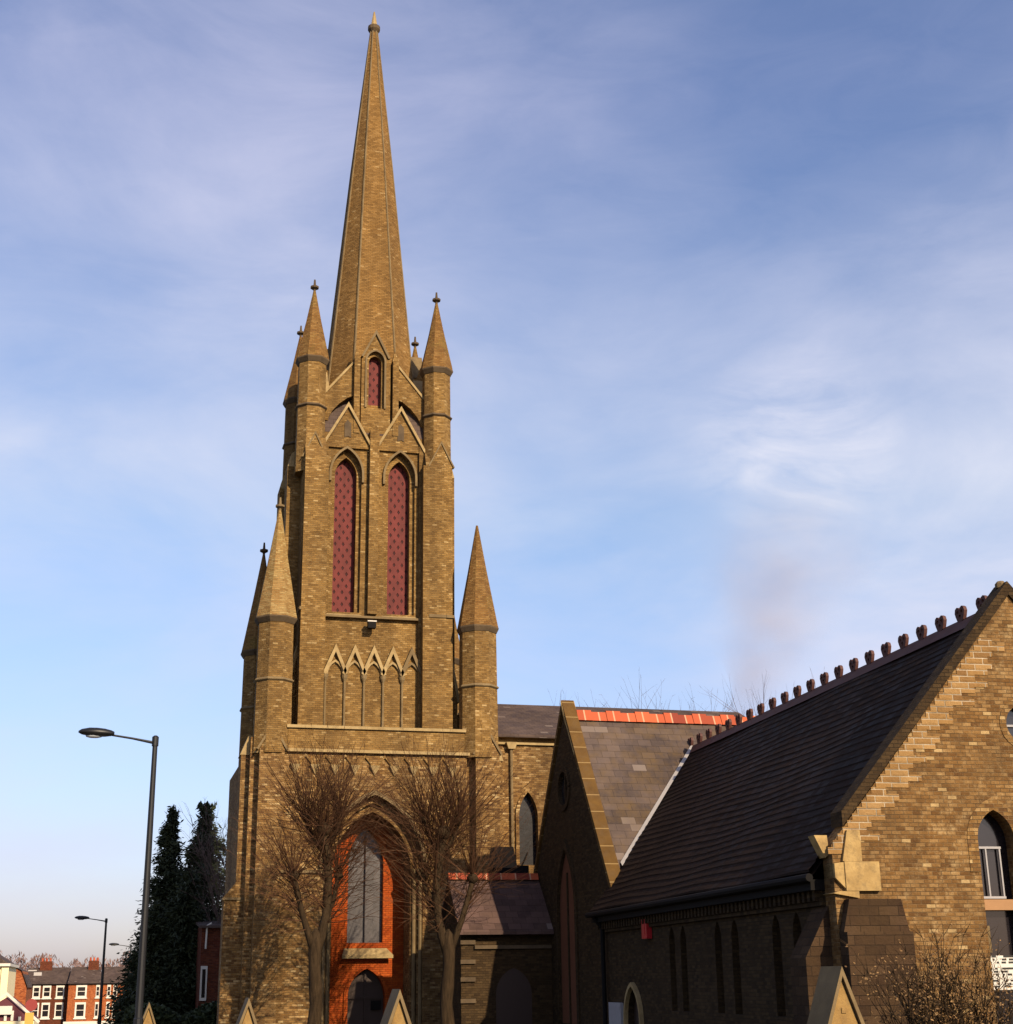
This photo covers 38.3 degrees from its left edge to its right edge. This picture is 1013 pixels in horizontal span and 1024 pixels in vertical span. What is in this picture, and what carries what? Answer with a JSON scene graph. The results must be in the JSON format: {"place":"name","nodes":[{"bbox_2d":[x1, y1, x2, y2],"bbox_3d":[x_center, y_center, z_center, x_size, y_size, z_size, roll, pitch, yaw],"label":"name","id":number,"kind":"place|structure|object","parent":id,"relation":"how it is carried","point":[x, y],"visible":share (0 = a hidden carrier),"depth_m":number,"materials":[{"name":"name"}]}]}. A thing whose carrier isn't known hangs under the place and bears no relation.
{"place":"outdoors","nodes":[
{"label":"outdoors","id":0,"kind":"place"},
{"bbox_2d":[0,0,1012,971],"label":"sky","id":1,"kind":"structure","parent":0,"point":[724,288],"materials":[{"name":"blue"}]},
{"bbox_3d":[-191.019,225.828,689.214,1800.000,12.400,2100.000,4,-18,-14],"label":"ground","id":2,"kind":"structure","parent":0,"visible":0},
{"bbox_2d":[0,955,18,1000],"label":"cream building","id":3,"kind":"structure","parent":2,"relation":"on","point":[7,974],"depth_m":109.15,"materials":[{"name":"white paint"}]},
{"bbox_2d":[0,992,39,1023],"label":"gabled shop","id":4,"kind":"structure","parent":2,"relation":"on","point":[13,1010],"depth_m":90.32,"materials":[{"name":"white paint"}]},
{"bbox_2d":[14,967,41,1005],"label":"brick gable house","id":5,"kind":"structure","parent":2,"relation":"on","point":[23,989],"depth_m":125.46,"materials":[{"name":"brick"}]},
{"bbox_2d":[24,999,37,1023],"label":"road sign","id":6,"kind":"object","parent":2,"relation":"on","point":[31,1005],"visible":1,"depth_m":52.48,"materials":[{"name":"red metal"}]},
{"bbox_2d":[28,958,70,1023],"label":"terrace house","id":7,"kind":"structure","parent":2,"relation":"on","point":[49,991],"depth_m":183.09,"materials":[{"name":"red brick"}]},
{"bbox_2d":[32,1003,38,1016],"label":"window","id":8,"kind":"structure","parent":7,"relation":"in","point":[36,1011],"depth_m":182.01,"materials":[{"name":"white paint"}]},
{"bbox_2d":[31,986,40,998],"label":"window","id":9,"kind":"structure","parent":7,"relation":"in","point":[36,989],"depth_m":182.63,"materials":[{"name":"white paint"}]},
{"bbox_2d":[40,1003,49,1019],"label":"window","id":10,"kind":"structure","parent":7,"relation":"in","point":[45,1008],"depth_m":182.23,"materials":[{"name":"white paint"}]},
{"bbox_2d":[41,985,51,998],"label":"window","id":11,"kind":"structure","parent":7,"relation":"in","point":[46,994],"depth_m":182.95,"materials":[{"name":"white paint"}]},
{"bbox_2d":[53,1002,62,1018],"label":"window","id":12,"kind":"structure","parent":7,"relation":"in","point":[58,1012],"depth_m":182.66,"materials":[{"name":"white paint"}]},
{"bbox_2d":[55,985,64,998],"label":"window","id":13,"kind":"structure","parent":7,"relation":"in","point":[59,988],"depth_m":183.35,"materials":[{"name":"white paint"}]},
{"bbox_2d":[0,950,129,970],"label":"wood","id":14,"kind":"object","parent":2,"relation":"on","point":[74,963],"visible":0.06,"depth_m":367.49,"materials":[{"name":"plant"}]},
{"bbox_2d":[63,957,100,1023],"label":"terrace house","id":15,"kind":"structure","parent":2,"relation":"on","point":[84,983],"depth_m":182.14,"materials":[{"name":"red brick"}]},
{"bbox_2d":[73,1002,85,1018],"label":"window","id":16,"kind":"structure","parent":15,"relation":"in","point":[80,1007],"depth_m":181.48,"materials":[{"name":"white paint"}]},
{"bbox_2d":[75,985,86,998],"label":"window","id":17,"kind":"structure","parent":15,"relation":"in","point":[81,990],"depth_m":182.14,"materials":[{"name":"white paint"}]},
{"bbox_2d":[93,1002,98,1018],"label":"window","id":18,"kind":"structure","parent":15,"relation":"in","point":[96,1003],"depth_m":181.92,"materials":[{"name":"white paint"}]},
{"bbox_2d":[95,985,99,998],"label":"window","id":19,"kind":"structure","parent":15,"relation":"in","point":[97,986],"depth_m":182.63,"materials":[{"name":"white paint"}]},
{"bbox_2d":[101,967,126,1023],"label":"terrace house","id":20,"kind":"structure","parent":2,"relation":"on","point":[112,973],"depth_m":184.08,"materials":[{"name":"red brick"}]},
{"bbox_2d":[104,1002,109,1018],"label":"window","id":21,"kind":"structure","parent":20,"relation":"in","point":[107,1010],"depth_m":183.17,"materials":[{"name":"white paint"}]},
{"bbox_2d":[106,985,110,997],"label":"window","id":22,"kind":"structure","parent":20,"relation":"in","point":[108,986],"depth_m":183.89,"materials":[{"name":"white paint"}]},
{"bbox_2d":[95,898,187,1023],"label":"conifer tree","id":23,"kind":"object","parent":2,"relation":"on","point":[155,960],"visible":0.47,"depth_m":65.08,"materials":[{"name":"green plant"}]},
{"bbox_2d":[105,804,186,1004],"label":"conifer tree","id":24,"kind":"object","parent":2,"relation":"on","point":[168,867],"visible":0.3,"depth_m":71.07,"materials":[{"name":"green plant"}]},
{"bbox_2d":[143,1002,155,1023],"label":"gate pier","id":25,"kind":"structure","parent":2,"relation":"on","point":[148,1017],"depth_m":27.93,"materials":[{"name":"stone"}]},
{"bbox_2d":[113,868,214,1023],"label":"conifer tree","id":26,"kind":"object","parent":2,"relation":"on","point":[181,927],"visible":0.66,"depth_m":64.92,"materials":[{"name":"green plant"}]},
{"bbox_2d":[123,1000,216,1023],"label":"hedge","id":27,"kind":"object","parent":2,"relation":"on","point":[205,1013],"visible":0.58,"depth_m":55.64,"materials":[{"name":"green plant"}]},
{"bbox_2d":[149,800,226,920],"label":"conifer tree","id":28,"kind":"object","parent":2,"relation":"on","point":[190,855],"visible":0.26,"depth_m":70.60,"materials":[{"name":"green plant"}]},
{"bbox_2d":[181,799,227,922],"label":"tree","id":29,"kind":"object","parent":2,"relation":"on","point":[221,886],"visible":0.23,"depth_m":65.54,"materials":[{"name":"green plant"}]},
{"bbox_2d":[194,921,220,1007],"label":"brick house","id":30,"kind":"structure","parent":2,"relation":"on","point":[207,956],"depth_m":62.12,"materials":[{"name":"brick"}]},
{"bbox_2d":[199,966,207,1000],"bbox_3d":[-12.818,19.933,61.690,0.280,1.400,0.083,4,-18,-14],"label":"window","id":31,"kind":"structure","parent":30,"relation":"in","point":[203,975],"depth_m":61.65,"materials":[{"name":"white paint"}]},
{"bbox_2d":[236,997,256,1023],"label":"gate pier","id":32,"kind":"structure","parent":2,"relation":"on","point":[246,1015],"depth_m":22.16,"materials":[{"name":"stone"}]},
{"bbox_2d":[223,720,416,1023],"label":"pollarded tree","id":33,"kind":"object","parent":2,"relation":"on","point":[323,834],"visible":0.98,"depth_m":42.49,"materials":[{"name":"brown plant"}]},
{"bbox_2d":[216,12,502,1023],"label":"church tower","id":34,"kind":"structure","parent":2,"relation":"on","point":[354,628],"depth_m":51.48,"materials":[{"name":"brick"}]},
{"bbox_2d":[380,989,411,1023],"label":"gate pier","id":35,"kind":"structure","parent":2,"relation":"on","point":[395,1011],"depth_m":18.91,"materials":[{"name":"stone"}]},
{"bbox_2d":[349,717,541,1023],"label":"pollarded tree","id":36,"kind":"object","parent":2,"relation":"on","point":[438,846],"visible":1,"depth_m":42.78,"materials":[{"name":"brown plant"}]},
{"bbox_2d":[437,873,553,1023],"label":"church porch","id":37,"kind":"object","parent":2,"relation":"on","point":[503,963],"visible":0.79,"depth_m":43.48,"materials":[{"name":"brick"}]},
{"bbox_2d":[487,847,528,872],"bbox_3d":[0.070,12.046,46.449,1.234,2.660,0.920,4,-18,-14],"label":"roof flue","id":38,"kind":"object","parent":37,"relation":"on","point":[522,868],"visible":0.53,"depth_m":46.39,"materials":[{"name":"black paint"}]},
{"bbox_2d":[496,968,531,1023],"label":"door","id":39,"kind":"structure","parent":37,"relation":"in","point":[513,991],"depth_m":43.16,"materials":[{"name":"brown wood"}]},
{"bbox_2d":[547,675,656,707],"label":"bare tree","id":40,"kind":"object","parent":2,"relation":"on","point":[617,700],"visible":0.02,"depth_m":68.81,"materials":[{"name":"brown plant"}]},
{"bbox_2d":[498,704,744,872],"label":"church nave","id":41,"kind":"structure","parent":2,"relation":"on","point":[526,736],"depth_m":51.64,"materials":[{"name":"brick"}]},
{"bbox_2d":[515,787,540,864],"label":"window","id":42,"kind":"structure","parent":41,"relation":"in","point":[523,833],"depth_m":51.14,"materials":[{"name":"grey glass"}]},
{"bbox_2d":[602,677,744,713],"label":"bare tree","id":43,"kind":"object","parent":2,"relation":"on","point":[679,702],"visible":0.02,"depth_m":69.71,"materials":[{"name":"brown plant"}]},
{"bbox_2d":[533,700,823,1023],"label":"church transept","id":44,"kind":"structure","parent":2,"relation":"on","point":[611,773],"depth_m":42.87,"materials":[{"name":"brick"}]},
{"bbox_2d":[556,767,569,810],"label":"window","id":45,"kind":"structure","parent":44,"relation":"in","point":[566,779],"depth_m":43.83,"materials":[{"name":"brown glass"}]},
{"bbox_2d":[555,839,580,1023],"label":"window","id":46,"kind":"structure","parent":44,"relation":"in","point":[568,895],"depth_m":42.56,"materials":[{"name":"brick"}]},
{"bbox_2d":[625,667,824,715],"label":"bare tree","id":47,"kind":"object","parent":2,"relation":"on","point":[738,698],"visible":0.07,"depth_m":73.94,"materials":[{"name":"brown plant"}]},
{"bbox_2d":[585,581,1012,1023],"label":"school hall","id":48,"kind":"structure","parent":2,"relation":"on","point":[881,788],"depth_m":27.31,"materials":[{"name":"brick"}]},
{"bbox_2d":[608,1002,623,1023],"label":"sign board","id":49,"kind":"object","parent":48,"relation":"attached to","point":[616,1012],"visible":1,"depth_m":36.80,"materials":[{"name":"metal"}]},
{"bbox_2d":[623,982,643,1023],"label":"door","id":50,"kind":"structure","parent":48,"relation":"in","point":[638,1008],"depth_m":35.84,"materials":[{"name":"stone"}]},
{"bbox_2d":[641,919,651,938],"bbox_3d":[3.332,9.932,34.755,0.140,0.450,0.400,3,-18,-12],"label":"alarm box","id":51,"kind":"object","parent":48,"relation":"attached to","point":[646,929],"visible":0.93,"depth_m":34.59,"materials":[{"name":"red plastic"}]},
{"bbox_2d":[967,797,1012,1023],"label":"window","id":52,"kind":"structure","parent":48,"relation":"in","point":[987,849],"depth_m":25.81,"materials":[{"name":"brown glass"}]},
{"bbox_2d":[999,700,1012,744],"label":"window","id":53,"kind":"structure","parent":48,"relation":"in","point":[1006,715],"depth_m":26.62,"materials":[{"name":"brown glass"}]},
{"bbox_2d":[807,966,864,1023],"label":"gate pier","id":54,"kind":"structure","parent":2,"relation":"on","point":[834,1001],"depth_m":13.50,"materials":[{"name":"stone"}]},
{"bbox_2d":[836,916,1012,1023],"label":"shrub","id":55,"kind":"object","parent":2,"relation":"on","point":[948,1015],"visible":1,"depth_m":21.80,"materials":[{"name":"brown plant"}]},
{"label":"pavement","id":56,"kind":"structure","parent":0,"visible":0},
{"bbox_2d":[75,916,107,1023],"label":"street lamp","id":57,"kind":"object","parent":56,"relation":"on","point":[102,971],"visible":1,"depth_m":70.14,"materials":[{"name":"grey metal"}]},
{"bbox_2d":[78,727,158,1023],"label":"street lamp","id":58,"kind":"object","parent":56,"relation":"on","point":[90,732],"visible":1,"depth_m":28.38,"materials":[{"name":"grey metal"}]},
{"bbox_2d":[109,943,131,971],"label":"street lamp","id":59,"kind":"object","parent":56,"relation":"on","point":[113,944],"visible":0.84,"depth_m":100.25,"materials":[{"name":"grey metal"}]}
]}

